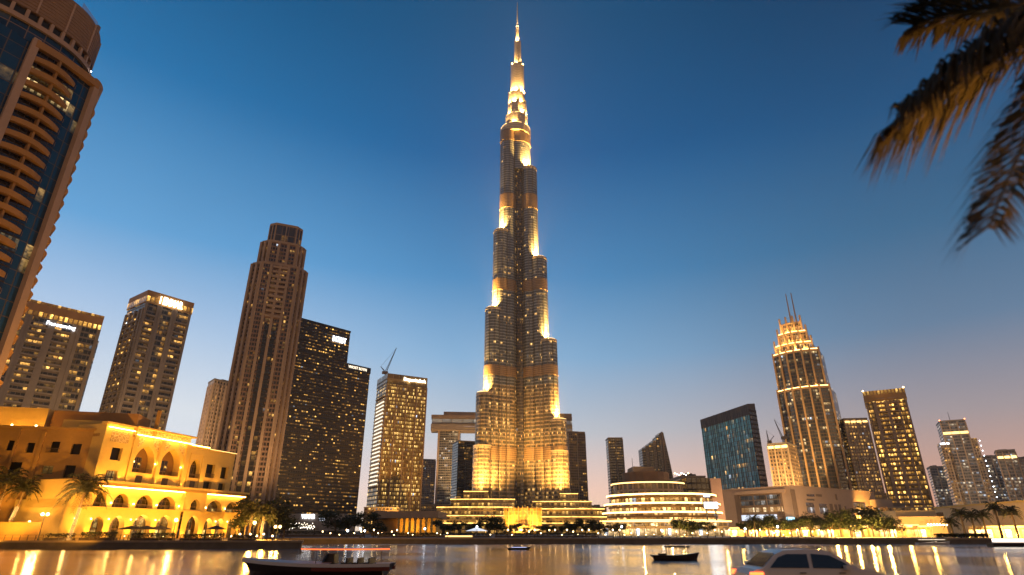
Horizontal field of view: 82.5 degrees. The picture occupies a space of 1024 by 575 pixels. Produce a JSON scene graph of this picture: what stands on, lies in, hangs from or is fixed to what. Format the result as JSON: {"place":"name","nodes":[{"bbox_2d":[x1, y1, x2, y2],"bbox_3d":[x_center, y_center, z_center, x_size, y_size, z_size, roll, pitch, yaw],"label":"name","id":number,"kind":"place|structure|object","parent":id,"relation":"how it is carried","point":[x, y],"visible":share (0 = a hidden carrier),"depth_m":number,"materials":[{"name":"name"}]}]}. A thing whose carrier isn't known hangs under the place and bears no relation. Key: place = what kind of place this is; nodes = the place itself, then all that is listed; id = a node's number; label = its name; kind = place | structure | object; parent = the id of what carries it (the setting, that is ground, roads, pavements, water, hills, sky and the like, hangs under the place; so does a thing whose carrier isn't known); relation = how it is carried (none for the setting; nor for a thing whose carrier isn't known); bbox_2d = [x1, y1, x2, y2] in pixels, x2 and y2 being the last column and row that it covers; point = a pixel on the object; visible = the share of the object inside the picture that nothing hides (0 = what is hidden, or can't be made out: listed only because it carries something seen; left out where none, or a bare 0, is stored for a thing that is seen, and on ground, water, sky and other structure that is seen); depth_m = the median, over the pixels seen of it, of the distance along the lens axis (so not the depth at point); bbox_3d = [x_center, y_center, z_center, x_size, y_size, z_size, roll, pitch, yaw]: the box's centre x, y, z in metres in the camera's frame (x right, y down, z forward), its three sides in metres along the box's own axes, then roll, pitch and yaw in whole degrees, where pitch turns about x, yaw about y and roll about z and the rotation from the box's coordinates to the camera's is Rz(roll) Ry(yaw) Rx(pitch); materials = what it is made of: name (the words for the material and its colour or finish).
{"place":"outdoors","nodes":[
{"label":"outdoors","id":0,"kind":"place"},
{"bbox_2d":[0,0,102,386],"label":"balcony tower","id":1,"kind":"structure","parent":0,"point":[51,89],"depth_m":136.03,"materials":[{"name":"beige glass"}]},
{"bbox_2d":[0,299,104,410],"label":"apartment tower","id":2,"kind":"structure","parent":0,"point":[49,362],"depth_m":354.46,"materials":[{"name":"concrete"}]},
{"bbox_2d":[99,290,193,430],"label":"apartment tower","id":3,"kind":"structure","parent":0,"point":[143,372],"depth_m":371.60,"materials":[{"name":"concrete"}]},
{"bbox_2d":[195,378,227,448],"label":"apartment tower","id":4,"kind":"structure","parent":0,"point":[210,419],"depth_m":523.46,"materials":[{"name":"concrete"}]},
{"bbox_2d":[215,222,307,534],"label":"stepped tower","id":5,"kind":"structure","parent":0,"point":[251,433],"depth_m":445.46,"materials":[{"name":"brown concrete"}]},
{"bbox_2d":[278,514,353,534],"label":"shop building","id":6,"kind":"structure","parent":0,"point":[305,520],"depth_m":310.64,"materials":[{"name":"concrete"}]},
{"bbox_2d":[421,459,435,503],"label":"tower","id":7,"kind":"structure","parent":0,"point":[428,481],"depth_m":1099.66,"materials":[{"name":"concrete"}]},
{"bbox_2d":[450,440,474,501],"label":"black tower","id":8,"kind":"structure","parent":0,"point":[462,466],"depth_m":831.85,"materials":[{"name":"glass"}]},
{"bbox_2d":[0,539,991,548],"bbox_3d":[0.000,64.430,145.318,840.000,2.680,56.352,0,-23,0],"label":"quay face","id":9,"kind":"object","parent":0,"point":[398,541],"visible":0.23,"depth_m":169.01},
{"bbox_2d":[0,538,989,542],"bbox_3d":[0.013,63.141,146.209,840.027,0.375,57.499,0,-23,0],"label":"quay coping","id":10,"kind":"object","parent":9,"relation":"on","point":[258,540],"visible":0.81,"depth_m":120.73,"materials":[{"name":"stone"}]},
{"bbox_2d":[4,535,290,539],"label":"quay railing","id":11,"kind":"object","parent":10,"relation":"on","point":[136,535],"visible":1,"depth_m":121.08,"materials":[{"name":"brown metal"}]},
{"bbox_2d":[431,412,572,503],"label":"bridge tower","id":12,"kind":"structure","parent":0,"point":[449,428],"depth_m":931.57,"materials":[{"name":"concrete"}]},
{"bbox_2d":[0,544,1023,574],"bbox_3d":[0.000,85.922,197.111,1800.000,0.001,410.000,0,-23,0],"label":"lake water","id":13,"kind":"structure","parent":0,"point":[633,559],"depth_m":76.18,"materials":[{"name":"liquid"}]},
{"bbox_2d":[242,548,395,574],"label":"motor boat","id":14,"kind":"object","parent":13,"relation":"on","point":[330,564],"visible":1,"depth_m":46.92,"materials":[{"name":"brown wood"}]},
{"bbox_2d":[650,546,698,559],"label":"boat","id":15,"kind":"object","parent":13,"relation":"on","point":[665,556],"visible":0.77,"depth_m":71.10,"materials":[{"name":"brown wood"}]},
{"bbox_2d":[986,538,1023,546],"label":"ferry","id":16,"kind":"object","parent":13,"relation":"on","point":[1007,542],"visible":0.69,"depth_m":136.66,"materials":[{"name":"white wood"}]},
{"bbox_2d":[472,2,569,507],"bbox_3d":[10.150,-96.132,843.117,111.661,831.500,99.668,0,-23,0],"label":"skyscraper","id":17,"kind":"structure","parent":0,"point":[520,453],"depth_m":726.40,"materials":[{"name":"metal"}]},
{"bbox_2d":[436,491,606,533],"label":"podium building","id":18,"kind":"structure","parent":0,"point":[470,507],"depth_m":586.88,"materials":[{"name":"beige concrete"}]},
{"bbox_2d":[31,0,1023,530],"label":"sky","id":19,"kind":"structure","parent":0,"point":[696,162],"materials":[{"name":"blue"}]},
{"bbox_2d":[125,532,972,539],"bbox_3d":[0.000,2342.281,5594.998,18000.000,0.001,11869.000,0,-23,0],"label":"ground","id":20,"kind":"structure","parent":0,"point":[492,536],"depth_m":192.16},
{"bbox_2d":[0,466,29,505],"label":"palm tree","id":21,"kind":"object","parent":20,"relation":"on","point":[6,479],"visible":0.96,"depth_m":127.42,"materials":[{"name":"green plant"}]},
{"bbox_2d":[2,475,41,521],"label":"palm tree","id":22,"kind":"object","parent":20,"relation":"on","point":[20,488],"visible":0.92,"depth_m":129.10,"materials":[{"name":"green plant"}]},
{"bbox_2d":[0,522,43,539],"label":"garden wall","id":23,"kind":"structure","parent":20,"relation":"on","point":[16,530],"depth_m":124.19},
{"bbox_2d":[43,533,76,539],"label":"planted hedge","id":24,"kind":"object","parent":20,"relation":"on","point":[63,535],"visible":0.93,"depth_m":122.57,"materials":[{"name":"green plant"}]},
{"bbox_2d":[0,406,161,521],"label":"hotel wing","id":25,"kind":"structure","parent":20,"relation":"on","point":[46,443],"depth_m":139.42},
{"bbox_2d":[51,473,112,537],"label":"palm tree","id":26,"kind":"object","parent":20,"relation":"on","point":[87,486],"visible":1,"depth_m":125.85,"materials":[{"name":"green plant"}]},
{"bbox_2d":[78,531,118,539],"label":"planted hedge","id":27,"kind":"object","parent":20,"relation":"on","point":[86,534],"visible":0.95,"depth_m":122.52,"materials":[{"name":"green plant"}]},
{"bbox_2d":[11,421,249,539],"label":"hotel","id":28,"kind":"structure","parent":20,"relation":"on","point":[165,478],"depth_m":150.27,"materials":[{"name":"yellow stone"}]},
{"bbox_2d":[107,517,118,537],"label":"arch door","id":29,"kind":"structure","parent":28,"relation":"in","point":[113,527],"depth_m":141.02,"materials":[{"name":"glass"}]},
{"bbox_2d":[129,516,145,538],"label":"arch door","id":30,"kind":"structure","parent":28,"relation":"in","point":[140,521],"depth_m":147.40,"materials":[{"name":"brown metal"}]},
{"bbox_2d":[155,516,167,537],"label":"arch door","id":31,"kind":"structure","parent":28,"relation":"in","point":[162,521],"depth_m":154.02,"materials":[{"name":"glass"}]},
{"bbox_2d":[177,515,192,537],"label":"arch door","id":32,"kind":"structure","parent":28,"relation":"in","point":[188,526],"depth_m":161.65,"materials":[{"name":"brown metal"}]},
{"bbox_2d":[130,532,175,539],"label":"planted hedge","id":33,"kind":"object","parent":20,"relation":"on","point":[140,534],"visible":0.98,"depth_m":122.71,"materials":[{"name":"green plant"}]},
{"bbox_2d":[179,533,222,539],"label":"planted hedge","id":34,"kind":"object","parent":20,"relation":"on","point":[203,538],"visible":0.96,"depth_m":122.42,"materials":[{"name":"green plant"}]},
{"bbox_2d":[228,509,259,537],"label":"broadleaf tree","id":35,"kind":"object","parent":20,"relation":"on","point":[241,523],"visible":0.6,"depth_m":163.04,"materials":[{"name":"green plant"}]},
{"bbox_2d":[234,500,265,537],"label":"palm tree","id":36,"kind":"object","parent":20,"relation":"on","point":[250,508],"visible":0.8,"depth_m":148.79,"materials":[{"name":"green plant"}]},
{"bbox_2d":[248,506,278,538],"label":"palm tree","id":37,"kind":"object","parent":20,"relation":"on","point":[263,514],"visible":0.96,"depth_m":139.22,"materials":[{"name":"green plant"}]},
{"bbox_2d":[232,494,295,537],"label":"broadleaf tree","id":38,"kind":"object","parent":20,"relation":"on","point":[268,504],"visible":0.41,"depth_m":170.64,"materials":[{"name":"green plant"}]},
{"bbox_2d":[267,506,292,537],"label":"broadleaf tree","id":39,"kind":"object","parent":20,"relation":"on","point":[282,514],"visible":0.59,"depth_m":169.76,"materials":[{"name":"green plant"}]},
{"bbox_2d":[270,515,300,537],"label":"broadleaf tree","id":40,"kind":"object","parent":20,"relation":"on","point":[293,525],"visible":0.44,"depth_m":177.13,"materials":[{"name":"green plant"}]},
{"bbox_2d":[270,318,370,533],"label":"office block","id":41,"kind":"structure","parent":20,"relation":"on","point":[321,461],"depth_m":512.99,"materials":[{"name":"glass"}]},
{"bbox_2d":[279,531,363,536],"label":"planted hedge","id":42,"kind":"object","parent":20,"relation":"on","point":[324,535],"visible":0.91,"depth_m":213.14,"materials":[{"name":"green plant"}]},
{"bbox_2d":[316,509,351,534],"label":"broadleaf tree","id":43,"kind":"object","parent":20,"relation":"on","point":[329,516],"visible":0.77,"depth_m":247.83,"materials":[{"name":"green plant"}]},
{"bbox_2d":[331,513,361,534],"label":"broadleaf tree","id":44,"kind":"object","parent":20,"relation":"on","point":[343,526],"visible":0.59,"depth_m":246.95,"materials":[{"name":"green plant"}]},
{"bbox_2d":[349,510,380,534],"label":"broadleaf tree","id":45,"kind":"object","parent":20,"relation":"on","point":[358,521],"visible":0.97,"depth_m":245.17,"materials":[{"name":"green plant"}]},
{"bbox_2d":[363,520,387,535],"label":"broadleaf tree","id":46,"kind":"object","parent":20,"relation":"on","point":[382,527],"visible":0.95,"depth_m":237.80,"materials":[{"name":"green plant"}]},
{"bbox_2d":[362,505,406,533],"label":"block","id":47,"kind":"structure","parent":20,"relation":"on","point":[367,510],"depth_m":486.66,"materials":[{"name":"concrete"}]},
{"bbox_2d":[366,373,427,510],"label":"residential tower","id":48,"kind":"structure","parent":20,"relation":"on","point":[396,461],"depth_m":556.59,"materials":[{"name":"beige concrete"}]},
{"bbox_2d":[371,511,446,535],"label":"colonnade pavilion","id":49,"kind":"structure","parent":20,"relation":"on","point":[405,522],"depth_m":267.66,"materials":[{"name":"brown stone"}]},
{"bbox_2d":[378,532,489,536],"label":"planted hedge","id":50,"kind":"object","parent":20,"relation":"on","point":[438,535],"visible":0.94,"depth_m":196.51,"materials":[{"name":"green plant"}]},
{"bbox_2d":[421,503,449,510],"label":"block","id":51,"kind":"structure","parent":20,"relation":"on","point":[428,507],"depth_m":674.67,"materials":[{"name":"concrete"}]},
{"bbox_2d":[431,520,453,535],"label":"broadleaf tree","id":52,"kind":"object","parent":20,"relation":"on","point":[444,527],"visible":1,"depth_m":246.74,"materials":[{"name":"green plant"}]},
{"bbox_2d":[476,514,498,535],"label":"broadleaf tree","id":53,"kind":"object","parent":20,"relation":"on","point":[482,523],"visible":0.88,"depth_m":241.93,"materials":[{"name":"green plant"}]},
{"bbox_2d":[487,516,507,535],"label":"broadleaf tree","id":54,"kind":"object","parent":20,"relation":"on","point":[500,524],"visible":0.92,"depth_m":241.71,"materials":[{"name":"green plant"}]},
{"bbox_2d":[495,532,597,536],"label":"planted hedge","id":55,"kind":"object","parent":20,"relation":"on","point":[538,533],"visible":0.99,"depth_m":194.69,"materials":[{"name":"green plant"}]},
{"bbox_2d":[601,462,722,529],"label":"round mall","id":56,"kind":"structure","parent":20,"relation":"on","point":[645,493],"depth_m":319.38,"materials":[{"name":"beige stone"}]},
{"bbox_2d":[597,520,731,535],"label":"shop row","id":57,"kind":"object","parent":20,"relation":"on","point":[655,527],"visible":0.7,"depth_m":291.95,"materials":[{"name":"beige stone"}]},
{"bbox_2d":[669,518,689,535],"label":"broadleaf tree","id":58,"kind":"object","parent":20,"relation":"on","point":[674,523],"visible":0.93,"depth_m":241.31,"materials":[{"name":"green plant"}]},
{"bbox_2d":[676,518,697,535],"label":"broadleaf tree","id":59,"kind":"object","parent":20,"relation":"on","point":[688,525],"visible":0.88,"depth_m":240.65,"materials":[{"name":"green plant"}]},
{"bbox_2d":[677,478,725,519],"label":"screen building","id":60,"kind":"structure","parent":20,"relation":"on","point":[704,485],"depth_m":357.30,"materials":[{"name":"pink stone"}]},
{"bbox_2d":[699,521,717,535],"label":"broadleaf tree","id":61,"kind":"object","parent":20,"relation":"on","point":[709,528],"visible":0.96,"depth_m":242.12,"materials":[{"name":"green plant"}]},
{"bbox_2d":[723,527,747,535],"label":"waterfront kiosk","id":62,"kind":"object","parent":20,"relation":"on","point":[733,530],"visible":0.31,"depth_m":247.15,"materials":[{"name":"yellow stone"}]},
{"bbox_2d":[735,519,757,535],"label":"broadleaf tree","id":63,"kind":"object","parent":20,"relation":"on","point":[741,526],"visible":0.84,"depth_m":235.48,"materials":[{"name":"green plant"}]},
{"bbox_2d":[753,513,781,535],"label":"broadleaf tree","id":64,"kind":"object","parent":20,"relation":"on","point":[770,525],"visible":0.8,"depth_m":235.45,"materials":[{"name":"green plant"}]},
{"bbox_2d":[763,515,794,535],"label":"broadleaf tree","id":65,"kind":"object","parent":20,"relation":"on","point":[785,523],"visible":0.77,"depth_m":234.64,"materials":[{"name":"green plant"}]},
{"bbox_2d":[770,527,797,535],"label":"waterfront kiosk","id":66,"kind":"object","parent":20,"relation":"on","point":[785,532],"visible":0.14,"depth_m":247.15,"materials":[{"name":"yellow stone"}]},
{"bbox_2d":[767,442,803,485],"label":"apartment tower","id":67,"kind":"structure","parent":20,"relation":"on","point":[784,463],"depth_m":572.49,"materials":[{"name":"concrete"}]},
{"bbox_2d":[722,485,874,526],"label":"mall block","id":68,"kind":"structure","parent":20,"relation":"on","point":[790,502],"depth_m":376.90,"materials":[{"name":"concrete"}]},
{"bbox_2d":[787,516,811,535],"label":"broadleaf tree","id":69,"kind":"object","parent":20,"relation":"on","point":[801,520],"visible":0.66,"depth_m":234.89,"materials":[{"name":"green plant"}]},
{"bbox_2d":[794,512,821,535],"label":"broadleaf tree","id":70,"kind":"object","parent":20,"relation":"on","point":[809,525],"visible":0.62,"depth_m":236.59,"materials":[{"name":"green plant"}]},
{"bbox_2d":[813,518,842,536],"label":"broadleaf tree","id":71,"kind":"object","parent":20,"relation":"on","point":[835,523],"visible":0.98,"depth_m":197.55,"materials":[{"name":"green plant"}]},
{"bbox_2d":[814,525,852,536],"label":"waterfront kiosk","id":72,"kind":"object","parent":20,"relation":"on","point":[835,533],"visible":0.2,"depth_m":210.26,"materials":[{"name":"yellow stone"}]},
{"bbox_2d":[822,508,852,536],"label":"broadleaf tree","id":73,"kind":"object","parent":20,"relation":"on","point":[841,514],"visible":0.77,"depth_m":197.69,"materials":[{"name":"green plant"}]},
{"bbox_2d":[836,516,865,536],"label":"broadleaf tree","id":74,"kind":"object","parent":20,"relation":"on","point":[845,526],"visible":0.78,"depth_m":196.18,"materials":[{"name":"green plant"}]},
{"bbox_2d":[839,506,884,536],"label":"broadleaf tree","id":75,"kind":"object","parent":20,"relation":"on","point":[871,511],"visible":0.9,"depth_m":196.59,"materials":[{"name":"green plant"}]},
{"bbox_2d":[841,418,884,492],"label":"apartment tower","id":76,"kind":"structure","parent":20,"relation":"on","point":[864,465],"depth_m":618.12,"materials":[{"name":"concrete"}]},
{"bbox_2d":[852,525,886,536],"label":"waterfront kiosk","id":77,"kind":"object","parent":20,"relation":"on","point":[867,532],"visible":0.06,"depth_m":210.01,"materials":[{"name":"yellow stone"}]},
{"bbox_2d":[869,499,892,507],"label":"annex block","id":78,"kind":"structure","parent":20,"relation":"on","point":[874,503],"depth_m":404.09,"materials":[{"name":"stone"}]},
{"bbox_2d":[881,515,906,536],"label":"broadleaf tree","id":79,"kind":"object","parent":20,"relation":"on","point":[897,526],"visible":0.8,"depth_m":197.06,"materials":[{"name":"green plant"}]},
{"bbox_2d":[885,524,919,536],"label":"waterfront kiosk","id":80,"kind":"object","parent":20,"relation":"on","point":[910,531],"visible":0.42,"depth_m":208.29,"materials":[{"name":"yellow stone"}]},
{"bbox_2d":[861,510,948,536],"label":"souk wing","id":81,"kind":"structure","parent":20,"relation":"on","point":[925,517],"depth_m":230.89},
{"bbox_2d":[878,503,933,510],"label":"block","id":82,"kind":"structure","parent":20,"relation":"on","point":[899,507],"depth_m":393.07,"materials":[{"name":"concrete"}]},
{"bbox_2d":[914,525,933,536],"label":"waterfront kiosk","id":83,"kind":"object","parent":20,"relation":"on","point":[924,530],"visible":0.67,"depth_m":208.16,"materials":[{"name":"yellow stone"}]},
{"bbox_2d":[939,515,961,537],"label":"palm tree","id":84,"kind":"object","parent":20,"relation":"on","point":[949,521],"visible":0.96,"depth_m":192.68,"materials":[{"name":"green plant"}]},
{"bbox_2d":[949,507,970,537],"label":"palm tree","id":85,"kind":"object","parent":20,"relation":"on","point":[959,512],"visible":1,"depth_m":186.00,"materials":[{"name":"green plant"}]},
{"bbox_2d":[933,533,989,537],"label":"planted hedge","id":86,"kind":"object","parent":20,"relation":"on","point":[954,535],"visible":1,"depth_m":172.50,"materials":[{"name":"green plant"}]},
{"bbox_2d":[933,500,1023,533],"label":"souk building","id":87,"kind":"structure","parent":20,"relation":"on","point":[945,511],"depth_m":247.50,"materials":[{"name":"beige stone"}]},
{"bbox_2d":[972,508,993,537],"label":"palm tree","id":88,"kind":"object","parent":20,"relation":"on","point":[981,514],"visible":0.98,"depth_m":187.40,"materials":[{"name":"green plant"}]},
{"bbox_2d":[965,526,1004,537],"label":"waterfront kiosk","id":89,"kind":"object","parent":20,"relation":"on","point":[993,532],"visible":0.83,"depth_m":188.36,"materials":[{"name":"yellow glass"}]},
{"bbox_2d":[983,501,1006,537],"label":"palm tree","id":90,"kind":"object","parent":20,"relation":"on","point":[994,507],"visible":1,"depth_m":178.92,"materials":[{"name":"green plant"}]},
{"bbox_2d":[995,526,1023,537],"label":"waterfront kiosk","id":91,"kind":"object","parent":20,"relation":"on","point":[1009,532],"visible":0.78,"depth_m":188.01,"materials":[{"name":"yellow glass"}]},
{"bbox_2d":[999,505,1023,537],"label":"palm tree","id":92,"kind":"object","parent":20,"relation":"on","point":[1010,510],"visible":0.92,"depth_m":184.28,"materials":[{"name":"green plant"}]},
{"bbox_2d":[567,431,588,500],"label":"slim tower","id":93,"kind":"structure","parent":0,"point":[576,441],"depth_m":849.12,"materials":[{"name":"concrete"}]},
{"bbox_2d":[605,437,624,503],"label":"slim tower","id":94,"kind":"structure","parent":0,"point":[615,458],"depth_m":830.28,"materials":[{"name":"concrete"}]},
{"bbox_2d":[638,432,672,478],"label":"sail tower","id":95,"kind":"structure","parent":0,"point":[654,453],"depth_m":872.25,"materials":[{"name":"grey glass"}]},
{"bbox_2d":[670,473,705,481],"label":"block","id":96,"kind":"structure","parent":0,"point":[685,475],"depth_m":504.57,"materials":[{"name":"concrete"}]},
{"bbox_2d":[700,403,767,489],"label":"slab tower","id":97,"kind":"structure","parent":0,"point":[733,453],"depth_m":531.29,"materials":[{"name":"blue glass"}]},
{"bbox_2d":[732,548,885,574],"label":"parked car","id":98,"kind":"object","parent":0,"point":[794,561],"visible":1,"depth_m":20.05,"materials":[{"name":"white paint"}]},
{"bbox_2d":[772,293,854,489],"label":"masted tower","id":99,"kind":"structure","parent":0,"point":[810,414],"depth_m":628.47,"materials":[{"name":"stone"}]},
{"bbox_2d":[862,386,934,506],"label":"apartment tower","id":100,"kind":"structure","parent":0,"point":[904,476],"depth_m":473.58,"materials":[{"name":"brown concrete"}]},
{"bbox_2d":[926,465,952,506],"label":"apartment tower","id":101,"kind":"structure","parent":0,"point":[939,486],"depth_m":852.54,"materials":[{"name":"concrete"}]},
{"bbox_2d":[936,414,994,505],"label":"office tower","id":102,"kind":"structure","parent":0,"point":[965,471],"depth_m":726.37,"materials":[{"name":"concrete"}]},
{"bbox_2d":[982,455,1008,501],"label":"apartment tower","id":103,"kind":"structure","parent":0,"point":[997,483],"depth_m":774.74,"materials":[{"name":"concrete"}]},
{"bbox_2d":[994,449,1023,500],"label":"apartment tower","id":104,"kind":"structure","parent":0,"point":[1010,469],"depth_m":665.21,"materials":[{"name":"concrete"}]},
{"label":"pavement","id":105,"kind":"structure","parent":0,"visible":0},
{"bbox_2d":[856,0,1023,268],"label":"palm","id":106,"kind":"object","parent":105,"relation":"on","point":[954,76],"visible":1,"depth_m":7.89,"materials":[{"name":"green plant"}]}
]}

